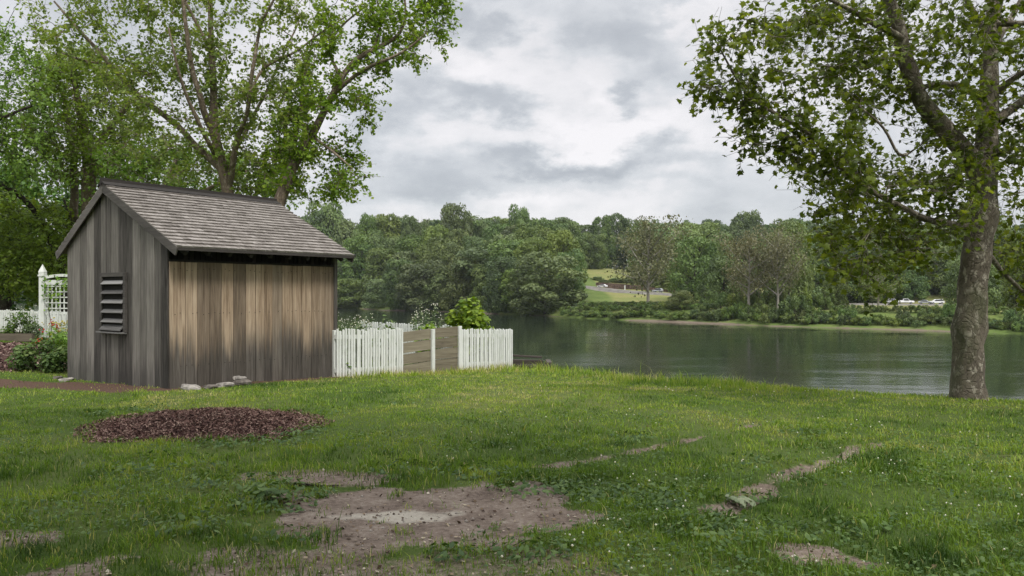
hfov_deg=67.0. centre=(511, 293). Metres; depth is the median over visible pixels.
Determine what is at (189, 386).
stone
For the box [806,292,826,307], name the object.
bank shrub
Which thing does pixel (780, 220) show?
tree
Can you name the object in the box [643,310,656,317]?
bank shrub
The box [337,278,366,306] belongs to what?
tree
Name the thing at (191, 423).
mulch mound
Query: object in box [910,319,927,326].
bank shrub
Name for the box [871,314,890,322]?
bank shrub
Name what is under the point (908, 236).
tree
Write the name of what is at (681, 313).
bank shrub
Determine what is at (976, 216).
sycamore tree
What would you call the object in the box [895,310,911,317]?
bank shrub
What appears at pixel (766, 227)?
tree
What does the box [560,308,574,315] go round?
bank shrub
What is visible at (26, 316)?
bed flowers
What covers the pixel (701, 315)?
bank shrub
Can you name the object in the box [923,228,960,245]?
tree
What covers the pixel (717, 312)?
bank shrub
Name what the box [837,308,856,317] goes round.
bank shrub
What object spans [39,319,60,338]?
red flower plant
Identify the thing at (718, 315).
bank shrub
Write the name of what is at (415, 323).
white flower plant
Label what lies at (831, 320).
bank shrub
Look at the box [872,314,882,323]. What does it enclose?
bank shrub
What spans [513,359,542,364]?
timber
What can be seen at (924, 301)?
parked car
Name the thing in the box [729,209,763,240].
tree
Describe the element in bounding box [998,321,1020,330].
bank shrub
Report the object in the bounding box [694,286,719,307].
bank shrub
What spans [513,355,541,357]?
timber
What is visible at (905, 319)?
bank shrub
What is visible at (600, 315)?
bank shrub
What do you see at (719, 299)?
bank shrub
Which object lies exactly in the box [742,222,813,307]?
tree
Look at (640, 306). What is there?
bank shrub
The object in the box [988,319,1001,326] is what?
bank shrub
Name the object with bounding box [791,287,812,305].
bank shrub
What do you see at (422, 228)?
tree
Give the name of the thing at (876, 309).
bank shrub
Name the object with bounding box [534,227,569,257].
tree
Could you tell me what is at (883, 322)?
bank shrub
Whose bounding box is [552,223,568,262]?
tree
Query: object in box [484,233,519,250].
tree
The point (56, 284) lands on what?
climbing vine
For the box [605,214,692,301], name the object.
tree
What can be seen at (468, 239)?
tree
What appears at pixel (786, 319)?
bank shrub
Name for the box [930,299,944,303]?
parked car
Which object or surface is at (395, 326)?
picket fence
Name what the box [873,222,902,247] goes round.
tree
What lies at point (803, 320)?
bank shrub
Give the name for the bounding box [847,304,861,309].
bank shrub
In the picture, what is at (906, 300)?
pickup truck
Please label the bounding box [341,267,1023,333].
bank
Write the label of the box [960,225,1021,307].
tree
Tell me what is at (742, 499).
rock
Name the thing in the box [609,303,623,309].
bank shrub
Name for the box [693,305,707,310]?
bank shrub
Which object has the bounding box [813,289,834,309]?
bank shrub
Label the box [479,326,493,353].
bush
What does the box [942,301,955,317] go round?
bank shrub
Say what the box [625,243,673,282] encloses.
tree
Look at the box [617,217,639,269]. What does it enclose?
tree
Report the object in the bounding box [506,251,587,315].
tree
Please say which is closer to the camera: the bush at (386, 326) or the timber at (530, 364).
the timber at (530, 364)
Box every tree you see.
[0,0,74,208]
[0,138,112,323]
[0,182,80,325]
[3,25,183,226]
[16,0,355,208]
[76,134,304,210]
[247,0,463,211]
[301,200,343,268]
[321,218,356,246]
[337,229,383,277]
[337,233,377,302]
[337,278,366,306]
[354,212,383,276]
[354,247,396,300]
[360,278,388,308]
[364,234,398,275]
[374,212,401,247]
[379,258,422,309]
[381,250,425,295]
[384,219,413,235]
[393,259,451,310]
[394,233,421,252]
[399,214,420,247]
[399,218,428,243]
[413,242,438,294]
[415,223,449,259]
[416,268,459,309]
[418,237,464,290]
[420,219,436,233]
[427,218,445,225]
[438,202,473,248]
[438,255,478,309]
[447,228,473,261]
[450,246,519,302]
[455,219,493,239]
[461,235,486,301]
[462,215,501,226]
[468,264,497,307]
[476,219,487,238]
[481,256,518,312]
[482,223,509,240]
[482,238,541,297]
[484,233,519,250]
[486,219,503,230]
[494,268,557,312]
[499,224,516,237]
[500,218,512,230]
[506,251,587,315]
[508,204,530,232]
[512,223,546,242]
[512,223,551,237]
[512,236,557,296]
[527,217,555,237]
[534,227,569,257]
[537,218,579,237]
[541,230,588,282]
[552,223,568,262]
[553,217,590,255]
[556,248,587,299]
[578,224,599,260]
[578,233,597,266]
[580,231,607,268]
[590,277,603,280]
[591,214,618,268]
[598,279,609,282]
[604,213,628,268]
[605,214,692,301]
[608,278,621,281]
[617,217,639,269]
[625,219,649,262]
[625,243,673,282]
[626,233,662,271]
[635,260,670,287]
[646,219,667,233]
[651,271,691,289]
[652,227,678,246]
[656,222,678,230]
[663,221,742,290]
[664,236,722,301]
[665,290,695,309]
[676,0,1023,400]
[696,223,733,247]
[696,253,751,306]
[701,219,722,226]
[708,228,790,305]
[722,224,736,237]
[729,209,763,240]
[729,228,759,249]
[738,262,759,284]
[740,219,757,237]
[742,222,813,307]
[742,245,765,284]
[756,221,817,298]
[761,223,776,233]
[772,218,794,228]
[779,218,812,232]
[786,242,840,306]
[796,232,817,247]
[800,224,822,232]
[804,220,824,232]
[811,252,872,301]
[821,272,851,309]
[822,217,849,237]
[842,237,895,300]
[848,259,910,305]
[848,275,892,302]
[867,246,916,299]
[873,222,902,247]
[880,271,918,299]
[890,259,938,292]
[895,266,930,300]
[901,228,935,245]
[916,244,954,293]
[917,276,932,294]
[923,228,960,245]
[931,279,953,294]
[932,239,962,281]
[938,255,1003,307]
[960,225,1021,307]
[993,238,1023,308]
[1011,223,1023,232]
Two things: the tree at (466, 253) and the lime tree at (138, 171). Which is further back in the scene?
the tree at (466, 253)
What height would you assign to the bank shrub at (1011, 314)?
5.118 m
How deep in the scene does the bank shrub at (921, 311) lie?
169.83 m
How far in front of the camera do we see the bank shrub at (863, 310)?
183.79 m
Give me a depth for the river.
106.36 m
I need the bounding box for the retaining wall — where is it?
[596,282,674,291]
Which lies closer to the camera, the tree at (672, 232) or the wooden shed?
the wooden shed
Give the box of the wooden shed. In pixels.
[55,177,354,388]
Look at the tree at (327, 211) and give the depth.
493.19 m
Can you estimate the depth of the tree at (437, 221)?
516.74 m
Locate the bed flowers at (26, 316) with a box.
[9,306,49,333]
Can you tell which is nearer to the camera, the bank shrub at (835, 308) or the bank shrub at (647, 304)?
the bank shrub at (835, 308)
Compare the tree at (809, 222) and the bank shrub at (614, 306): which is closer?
the bank shrub at (614, 306)
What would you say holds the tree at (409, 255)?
on the bank
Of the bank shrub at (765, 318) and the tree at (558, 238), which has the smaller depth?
the bank shrub at (765, 318)
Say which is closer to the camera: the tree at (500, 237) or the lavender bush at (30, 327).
the lavender bush at (30, 327)
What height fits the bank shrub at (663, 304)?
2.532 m
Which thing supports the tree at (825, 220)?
on the bank
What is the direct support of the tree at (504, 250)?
on the bank
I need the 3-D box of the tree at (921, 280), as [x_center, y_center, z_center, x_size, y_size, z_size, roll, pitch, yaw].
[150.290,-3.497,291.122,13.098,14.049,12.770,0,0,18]
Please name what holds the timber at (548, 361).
on the timber
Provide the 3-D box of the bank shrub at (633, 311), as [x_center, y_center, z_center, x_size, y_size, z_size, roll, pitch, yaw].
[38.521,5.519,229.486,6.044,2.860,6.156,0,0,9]
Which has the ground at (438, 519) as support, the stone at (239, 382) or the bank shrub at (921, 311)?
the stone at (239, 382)
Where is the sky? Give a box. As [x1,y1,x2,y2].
[0,0,1023,268]
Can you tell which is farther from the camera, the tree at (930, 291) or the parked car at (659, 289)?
the parked car at (659, 289)
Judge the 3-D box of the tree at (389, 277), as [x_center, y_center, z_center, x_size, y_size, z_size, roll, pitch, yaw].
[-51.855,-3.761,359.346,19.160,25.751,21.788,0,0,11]
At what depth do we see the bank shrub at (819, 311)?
188.87 m
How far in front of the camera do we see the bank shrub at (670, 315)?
214.33 m
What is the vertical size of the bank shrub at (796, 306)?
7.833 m
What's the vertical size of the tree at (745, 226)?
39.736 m
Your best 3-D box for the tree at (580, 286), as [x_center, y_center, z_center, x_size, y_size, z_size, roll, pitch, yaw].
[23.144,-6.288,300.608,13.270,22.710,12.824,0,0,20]
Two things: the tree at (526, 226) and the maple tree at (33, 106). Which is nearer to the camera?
the maple tree at (33, 106)
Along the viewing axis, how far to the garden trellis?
25.97 m
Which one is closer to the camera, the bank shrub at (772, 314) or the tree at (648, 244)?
the bank shrub at (772, 314)
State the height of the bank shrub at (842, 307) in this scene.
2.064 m
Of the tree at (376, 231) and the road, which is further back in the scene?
the tree at (376, 231)
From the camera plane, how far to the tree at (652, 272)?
348.08 m
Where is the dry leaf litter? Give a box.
[0,423,1004,575]
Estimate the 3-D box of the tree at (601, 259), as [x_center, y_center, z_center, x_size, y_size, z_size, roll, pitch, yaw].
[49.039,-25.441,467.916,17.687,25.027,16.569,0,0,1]
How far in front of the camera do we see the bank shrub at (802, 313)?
186.99 m
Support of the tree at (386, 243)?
on the bank
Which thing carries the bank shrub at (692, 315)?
on the bank
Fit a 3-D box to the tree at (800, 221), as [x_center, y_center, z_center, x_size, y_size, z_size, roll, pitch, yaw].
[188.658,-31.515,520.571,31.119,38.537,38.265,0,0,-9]
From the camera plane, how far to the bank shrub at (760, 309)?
195.15 m
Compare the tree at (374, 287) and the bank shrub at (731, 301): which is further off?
the tree at (374, 287)
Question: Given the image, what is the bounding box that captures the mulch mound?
[73,406,335,442]
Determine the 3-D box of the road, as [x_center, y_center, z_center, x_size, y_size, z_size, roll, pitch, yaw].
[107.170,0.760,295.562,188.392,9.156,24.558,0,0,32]
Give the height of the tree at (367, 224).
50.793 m
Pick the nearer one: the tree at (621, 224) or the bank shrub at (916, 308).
the bank shrub at (916, 308)
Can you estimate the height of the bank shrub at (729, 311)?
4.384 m
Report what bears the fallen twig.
on the ground at (438, 519)
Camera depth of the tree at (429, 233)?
400.68 m
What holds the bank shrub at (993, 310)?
on the bank
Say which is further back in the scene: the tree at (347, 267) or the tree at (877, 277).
the tree at (347, 267)
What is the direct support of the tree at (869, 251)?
on the bank
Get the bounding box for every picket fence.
[0,309,66,333]
[332,328,402,376]
[361,321,505,361]
[462,328,512,369]
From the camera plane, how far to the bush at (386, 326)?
21.51 m
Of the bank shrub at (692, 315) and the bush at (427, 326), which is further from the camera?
the bank shrub at (692, 315)
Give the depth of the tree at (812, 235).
370.36 m
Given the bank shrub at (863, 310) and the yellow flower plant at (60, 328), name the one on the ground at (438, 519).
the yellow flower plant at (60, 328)
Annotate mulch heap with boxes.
[0,341,66,371]
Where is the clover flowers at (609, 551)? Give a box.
[61,385,1022,571]
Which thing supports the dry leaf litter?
on the ground at (438, 519)
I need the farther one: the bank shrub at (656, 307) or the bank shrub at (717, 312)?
the bank shrub at (656, 307)
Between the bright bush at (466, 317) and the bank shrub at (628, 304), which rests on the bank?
the bank shrub at (628, 304)
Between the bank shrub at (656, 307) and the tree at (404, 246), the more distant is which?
the tree at (404, 246)
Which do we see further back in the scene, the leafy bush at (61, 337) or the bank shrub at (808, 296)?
the bank shrub at (808, 296)
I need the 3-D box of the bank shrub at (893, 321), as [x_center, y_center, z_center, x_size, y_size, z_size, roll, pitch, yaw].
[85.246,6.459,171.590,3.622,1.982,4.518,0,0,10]
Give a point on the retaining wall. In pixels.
(616, 286)
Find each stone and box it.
[58,377,73,381]
[180,384,200,389]
[202,384,217,388]
[216,382,233,386]
[233,376,246,380]
[233,379,251,385]
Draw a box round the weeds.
[0,396,1023,575]
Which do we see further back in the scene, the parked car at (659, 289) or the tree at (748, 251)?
the parked car at (659, 289)
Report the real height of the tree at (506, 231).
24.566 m
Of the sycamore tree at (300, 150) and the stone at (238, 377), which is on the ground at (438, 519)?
the sycamore tree at (300, 150)
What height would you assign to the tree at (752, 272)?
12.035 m
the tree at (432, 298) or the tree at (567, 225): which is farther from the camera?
the tree at (567, 225)
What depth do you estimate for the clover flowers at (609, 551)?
5.78 m
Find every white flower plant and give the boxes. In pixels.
[337,312,374,367]
[410,303,441,362]
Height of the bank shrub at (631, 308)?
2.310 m
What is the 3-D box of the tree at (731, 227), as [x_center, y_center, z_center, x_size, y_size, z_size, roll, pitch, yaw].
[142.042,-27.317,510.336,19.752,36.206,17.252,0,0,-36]
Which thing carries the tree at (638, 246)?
on the bank
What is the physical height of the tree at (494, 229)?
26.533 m
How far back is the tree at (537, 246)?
311.53 m
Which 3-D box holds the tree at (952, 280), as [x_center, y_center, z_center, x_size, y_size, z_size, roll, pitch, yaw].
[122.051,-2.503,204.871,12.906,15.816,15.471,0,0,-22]
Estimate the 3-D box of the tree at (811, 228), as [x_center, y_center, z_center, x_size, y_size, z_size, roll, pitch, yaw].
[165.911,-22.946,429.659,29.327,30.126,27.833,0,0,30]
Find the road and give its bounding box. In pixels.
[584,285,1017,305]
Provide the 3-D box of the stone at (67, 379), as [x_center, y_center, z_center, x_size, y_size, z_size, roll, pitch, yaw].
[-8.471,1.650,14.681,0.215,0.090,0.332,1,2,4]
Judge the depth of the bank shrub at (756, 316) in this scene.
193.43 m
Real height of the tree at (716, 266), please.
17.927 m
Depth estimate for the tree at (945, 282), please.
287.91 m
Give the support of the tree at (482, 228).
on the bank
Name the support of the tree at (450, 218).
on the bank
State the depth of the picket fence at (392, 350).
16.46 m
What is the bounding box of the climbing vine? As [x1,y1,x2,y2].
[41,273,66,336]
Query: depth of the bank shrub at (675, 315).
213.56 m
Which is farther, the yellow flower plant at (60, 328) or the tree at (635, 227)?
the tree at (635, 227)
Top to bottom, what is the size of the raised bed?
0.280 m
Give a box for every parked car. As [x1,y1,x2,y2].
[652,288,662,291]
[918,300,932,303]
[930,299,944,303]
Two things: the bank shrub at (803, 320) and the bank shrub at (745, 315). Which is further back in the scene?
the bank shrub at (745, 315)
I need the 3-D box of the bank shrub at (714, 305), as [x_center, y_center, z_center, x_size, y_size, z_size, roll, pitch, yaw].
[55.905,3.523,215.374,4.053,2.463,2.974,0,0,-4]
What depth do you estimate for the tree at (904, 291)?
290.30 m
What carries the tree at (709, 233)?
on the bank
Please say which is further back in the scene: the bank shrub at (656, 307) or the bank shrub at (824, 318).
the bank shrub at (656, 307)
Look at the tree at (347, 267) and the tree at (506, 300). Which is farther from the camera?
the tree at (347, 267)
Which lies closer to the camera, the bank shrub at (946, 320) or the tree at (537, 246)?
the bank shrub at (946, 320)
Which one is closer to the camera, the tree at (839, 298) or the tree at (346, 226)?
the tree at (839, 298)
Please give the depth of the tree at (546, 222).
384.18 m
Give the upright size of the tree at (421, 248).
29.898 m
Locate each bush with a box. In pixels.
[5,334,66,372]
[20,323,42,335]
[41,327,66,349]
[372,315,395,362]
[414,321,443,361]
[439,296,493,362]
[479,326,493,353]
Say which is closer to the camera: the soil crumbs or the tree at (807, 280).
the soil crumbs
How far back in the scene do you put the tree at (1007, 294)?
215.92 m
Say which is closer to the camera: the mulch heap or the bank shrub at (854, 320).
the mulch heap
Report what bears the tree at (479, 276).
on the bank
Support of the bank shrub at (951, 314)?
on the bank
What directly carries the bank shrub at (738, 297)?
on the bank
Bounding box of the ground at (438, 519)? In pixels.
[0,327,1023,575]
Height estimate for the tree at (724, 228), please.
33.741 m
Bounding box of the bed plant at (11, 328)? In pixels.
[0,311,38,333]
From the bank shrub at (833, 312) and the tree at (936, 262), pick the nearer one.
the bank shrub at (833, 312)
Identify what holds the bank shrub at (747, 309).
on the bank
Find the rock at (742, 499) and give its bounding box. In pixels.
[725,492,756,507]
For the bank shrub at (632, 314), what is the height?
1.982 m
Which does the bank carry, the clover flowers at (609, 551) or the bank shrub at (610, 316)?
the bank shrub at (610, 316)
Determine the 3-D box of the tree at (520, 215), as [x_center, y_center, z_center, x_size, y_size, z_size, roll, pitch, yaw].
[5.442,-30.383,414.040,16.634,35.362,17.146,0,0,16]
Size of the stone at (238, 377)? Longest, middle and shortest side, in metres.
0.300 x 0.177 x 0.092 m
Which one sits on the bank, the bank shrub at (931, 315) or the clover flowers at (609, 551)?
the bank shrub at (931, 315)
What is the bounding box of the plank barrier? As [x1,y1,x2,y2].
[403,326,461,373]
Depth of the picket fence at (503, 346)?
19.19 m
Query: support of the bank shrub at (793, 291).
on the bank
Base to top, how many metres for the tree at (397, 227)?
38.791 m
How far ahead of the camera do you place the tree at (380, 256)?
396.93 m
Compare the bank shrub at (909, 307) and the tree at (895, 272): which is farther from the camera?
the tree at (895, 272)
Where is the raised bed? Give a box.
[0,332,49,341]
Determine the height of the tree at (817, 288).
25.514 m
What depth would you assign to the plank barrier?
17.81 m
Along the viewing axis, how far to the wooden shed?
14.35 m
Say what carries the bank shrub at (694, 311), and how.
on the bank
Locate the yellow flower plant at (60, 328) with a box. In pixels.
[41,317,66,345]
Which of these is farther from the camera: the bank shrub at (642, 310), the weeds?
the bank shrub at (642, 310)
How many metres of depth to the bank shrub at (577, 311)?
252.18 m
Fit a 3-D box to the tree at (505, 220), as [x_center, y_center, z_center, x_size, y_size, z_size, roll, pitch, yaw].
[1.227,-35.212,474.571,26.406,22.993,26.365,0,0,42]
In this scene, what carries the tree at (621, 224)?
on the bank
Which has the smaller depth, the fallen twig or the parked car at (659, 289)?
the fallen twig
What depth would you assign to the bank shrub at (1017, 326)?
151.99 m
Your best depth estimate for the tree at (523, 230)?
354.96 m
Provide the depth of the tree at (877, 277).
194.90 m
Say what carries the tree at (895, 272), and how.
on the bank
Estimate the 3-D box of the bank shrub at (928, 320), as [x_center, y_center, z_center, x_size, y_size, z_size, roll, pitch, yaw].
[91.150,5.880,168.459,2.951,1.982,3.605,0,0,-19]
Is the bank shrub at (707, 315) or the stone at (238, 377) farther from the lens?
the bank shrub at (707, 315)
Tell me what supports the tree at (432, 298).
on the bank
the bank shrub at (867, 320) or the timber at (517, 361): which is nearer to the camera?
the timber at (517, 361)
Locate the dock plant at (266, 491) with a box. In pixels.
[243,478,291,504]
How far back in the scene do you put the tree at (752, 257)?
364.51 m
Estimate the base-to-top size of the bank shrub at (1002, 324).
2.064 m
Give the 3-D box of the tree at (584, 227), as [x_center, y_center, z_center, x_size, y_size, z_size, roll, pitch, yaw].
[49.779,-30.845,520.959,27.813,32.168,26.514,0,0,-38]
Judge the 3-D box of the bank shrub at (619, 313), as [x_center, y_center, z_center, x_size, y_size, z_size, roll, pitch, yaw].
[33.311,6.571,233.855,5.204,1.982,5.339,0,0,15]
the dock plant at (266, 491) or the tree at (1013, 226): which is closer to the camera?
the dock plant at (266, 491)
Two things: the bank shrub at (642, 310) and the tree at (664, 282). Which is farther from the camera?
the tree at (664, 282)
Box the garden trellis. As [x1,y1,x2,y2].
[38,264,66,336]
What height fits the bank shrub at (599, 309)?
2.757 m
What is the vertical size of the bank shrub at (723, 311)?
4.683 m
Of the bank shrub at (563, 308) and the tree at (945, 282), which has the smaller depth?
the bank shrub at (563, 308)
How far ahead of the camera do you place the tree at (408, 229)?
452.23 m
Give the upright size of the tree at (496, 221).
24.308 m
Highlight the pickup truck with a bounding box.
[899,299,914,303]
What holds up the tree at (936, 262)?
on the bank
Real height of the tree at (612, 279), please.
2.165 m
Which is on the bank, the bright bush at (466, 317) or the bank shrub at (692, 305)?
the bank shrub at (692, 305)
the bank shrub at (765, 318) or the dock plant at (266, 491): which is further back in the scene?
the bank shrub at (765, 318)
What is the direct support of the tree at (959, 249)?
on the bank
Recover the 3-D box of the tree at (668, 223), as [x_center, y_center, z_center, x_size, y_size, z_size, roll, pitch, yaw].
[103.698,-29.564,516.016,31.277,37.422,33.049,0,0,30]
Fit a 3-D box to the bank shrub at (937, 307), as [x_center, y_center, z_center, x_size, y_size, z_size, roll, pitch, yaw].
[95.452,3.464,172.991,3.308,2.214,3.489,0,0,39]
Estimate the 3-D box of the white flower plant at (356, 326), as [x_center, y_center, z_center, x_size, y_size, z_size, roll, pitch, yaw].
[-4.035,1.333,18.868,1.506,1.753,1.596,0,0,0]
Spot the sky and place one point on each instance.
(551, 109)
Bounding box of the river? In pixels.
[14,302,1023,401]
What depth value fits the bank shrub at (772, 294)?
206.41 m
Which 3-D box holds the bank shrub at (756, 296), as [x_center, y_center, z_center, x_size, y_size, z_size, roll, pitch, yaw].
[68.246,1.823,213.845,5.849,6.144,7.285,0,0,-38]
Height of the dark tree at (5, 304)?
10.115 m
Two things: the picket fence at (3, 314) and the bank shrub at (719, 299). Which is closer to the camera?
the picket fence at (3, 314)
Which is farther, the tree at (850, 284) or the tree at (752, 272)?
the tree at (752, 272)
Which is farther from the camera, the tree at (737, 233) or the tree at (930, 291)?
the tree at (737, 233)
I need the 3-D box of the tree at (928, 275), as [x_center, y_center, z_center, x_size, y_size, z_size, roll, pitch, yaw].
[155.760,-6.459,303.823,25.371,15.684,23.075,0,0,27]
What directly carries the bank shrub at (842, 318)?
on the bank
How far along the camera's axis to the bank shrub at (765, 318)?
190.99 m
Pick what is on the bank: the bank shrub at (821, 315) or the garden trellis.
the bank shrub at (821, 315)
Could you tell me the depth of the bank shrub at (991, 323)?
157.20 m
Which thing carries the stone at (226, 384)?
on the ground at (438, 519)
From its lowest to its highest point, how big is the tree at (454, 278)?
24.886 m
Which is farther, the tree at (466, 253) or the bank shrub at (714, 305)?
the tree at (466, 253)
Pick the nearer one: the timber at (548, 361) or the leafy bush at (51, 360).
the leafy bush at (51, 360)
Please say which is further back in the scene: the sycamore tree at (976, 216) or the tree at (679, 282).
the tree at (679, 282)
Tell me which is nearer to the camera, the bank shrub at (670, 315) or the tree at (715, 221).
the bank shrub at (670, 315)
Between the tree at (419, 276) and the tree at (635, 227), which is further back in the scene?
the tree at (635, 227)
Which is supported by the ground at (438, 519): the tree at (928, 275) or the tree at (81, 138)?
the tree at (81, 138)
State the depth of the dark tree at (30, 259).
31.32 m
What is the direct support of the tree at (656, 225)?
on the bank
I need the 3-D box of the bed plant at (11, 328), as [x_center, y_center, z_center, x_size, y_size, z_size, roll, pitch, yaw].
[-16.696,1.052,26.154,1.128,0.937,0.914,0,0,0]
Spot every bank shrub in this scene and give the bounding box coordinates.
[559,305,570,312]
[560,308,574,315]
[571,308,584,313]
[575,304,590,309]
[590,305,604,311]
[595,311,611,317]
[607,313,624,318]
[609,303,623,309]
[614,312,628,316]
[617,311,630,316]
[623,301,635,306]
[623,306,639,311]
[626,311,641,316]
[632,308,647,315]
[633,301,645,309]
[634,307,650,313]
[642,302,654,308]
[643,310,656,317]
[651,303,659,309]
[653,311,665,317]
[659,301,671,308]
[668,312,679,319]
[672,312,685,318]
[677,310,691,318]
[683,313,699,319]
[684,302,697,308]
[689,308,703,316]
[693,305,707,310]
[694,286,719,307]
[696,311,714,319]
[705,302,717,309]
[705,312,714,319]
[707,291,733,307]
[708,308,725,320]
[711,306,723,321]
[721,304,734,320]
[724,305,737,319]
[725,290,744,306]
[731,301,745,317]
[736,286,762,305]
[738,305,755,319]
[740,310,758,321]
[744,290,768,306]
[752,311,770,320]
[755,292,775,306]
[755,303,769,316]
[758,313,774,322]
[768,287,787,307]
[768,307,783,321]
[778,293,809,321]
[779,290,795,305]
[781,314,801,323]
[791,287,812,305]
[794,310,805,323]
[794,316,813,324]
[803,313,819,323]
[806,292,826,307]
[809,306,821,312]
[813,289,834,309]
[814,308,826,314]
[819,312,831,321]
[821,314,833,322]
[822,309,836,315]
[828,316,838,323]
[830,305,841,310]
[836,305,849,311]
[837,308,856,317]
[837,314,850,324]
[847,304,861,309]
[850,316,865,325]
[855,317,872,324]
[856,307,872,313]
[861,315,873,325]
[871,305,883,311]
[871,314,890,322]
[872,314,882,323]
[877,305,891,311]
[877,314,891,325]
[887,318,906,325]
[888,305,904,312]
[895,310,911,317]
[897,314,916,325]
[901,305,913,312]
[910,305,921,311]
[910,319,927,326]
[917,307,935,317]
[921,311,940,322]
[924,316,940,323]
[932,304,943,312]
[940,311,953,322]
[941,316,952,325]
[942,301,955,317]
[988,305,1002,313]
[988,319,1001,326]
[988,320,1006,327]
[994,319,1008,328]
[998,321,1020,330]
[1003,306,1023,324]
[1011,321,1023,330]
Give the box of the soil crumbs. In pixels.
[5,446,858,575]
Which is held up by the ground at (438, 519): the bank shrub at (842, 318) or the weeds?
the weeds
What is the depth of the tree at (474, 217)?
491.79 m
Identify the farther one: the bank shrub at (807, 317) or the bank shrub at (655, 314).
the bank shrub at (655, 314)
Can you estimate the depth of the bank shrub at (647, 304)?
231.55 m
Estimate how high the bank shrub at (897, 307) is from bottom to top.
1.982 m
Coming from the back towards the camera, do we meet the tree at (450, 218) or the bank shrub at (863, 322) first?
the tree at (450, 218)
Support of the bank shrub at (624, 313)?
on the bank
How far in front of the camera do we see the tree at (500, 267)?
296.11 m
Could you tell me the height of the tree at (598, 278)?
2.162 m
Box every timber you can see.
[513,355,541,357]
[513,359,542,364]
[516,364,545,365]
[545,359,551,366]
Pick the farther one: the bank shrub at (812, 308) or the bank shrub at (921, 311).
the bank shrub at (812, 308)
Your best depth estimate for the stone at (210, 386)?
13.05 m
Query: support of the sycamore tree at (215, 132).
on the ground at (438, 519)
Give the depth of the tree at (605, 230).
512.18 m
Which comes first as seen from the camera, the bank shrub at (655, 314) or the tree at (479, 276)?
the bank shrub at (655, 314)
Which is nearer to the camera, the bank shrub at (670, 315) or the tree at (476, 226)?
the bank shrub at (670, 315)
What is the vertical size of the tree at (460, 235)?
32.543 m
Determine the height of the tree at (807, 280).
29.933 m
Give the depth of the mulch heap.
17.39 m
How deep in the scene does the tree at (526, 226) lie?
386.72 m
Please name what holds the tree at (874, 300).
on the bank
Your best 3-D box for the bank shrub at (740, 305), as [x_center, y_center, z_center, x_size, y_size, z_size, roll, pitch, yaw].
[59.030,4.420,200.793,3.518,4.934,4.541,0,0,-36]
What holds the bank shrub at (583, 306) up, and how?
on the bank
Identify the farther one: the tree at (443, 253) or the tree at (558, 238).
the tree at (443, 253)
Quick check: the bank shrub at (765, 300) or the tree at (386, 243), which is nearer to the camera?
the bank shrub at (765, 300)
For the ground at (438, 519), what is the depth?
6.63 m
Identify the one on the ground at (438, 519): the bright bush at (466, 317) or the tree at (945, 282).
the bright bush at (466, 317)
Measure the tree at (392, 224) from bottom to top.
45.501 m
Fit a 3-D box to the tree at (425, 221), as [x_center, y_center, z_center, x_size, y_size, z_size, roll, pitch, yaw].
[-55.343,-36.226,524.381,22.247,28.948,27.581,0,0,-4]
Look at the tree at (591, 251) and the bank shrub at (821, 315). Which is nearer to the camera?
the bank shrub at (821, 315)
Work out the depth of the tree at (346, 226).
491.89 m
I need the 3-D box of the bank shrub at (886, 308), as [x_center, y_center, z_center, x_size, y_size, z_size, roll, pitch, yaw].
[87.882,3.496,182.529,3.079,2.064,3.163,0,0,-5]
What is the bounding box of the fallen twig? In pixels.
[289,481,338,486]

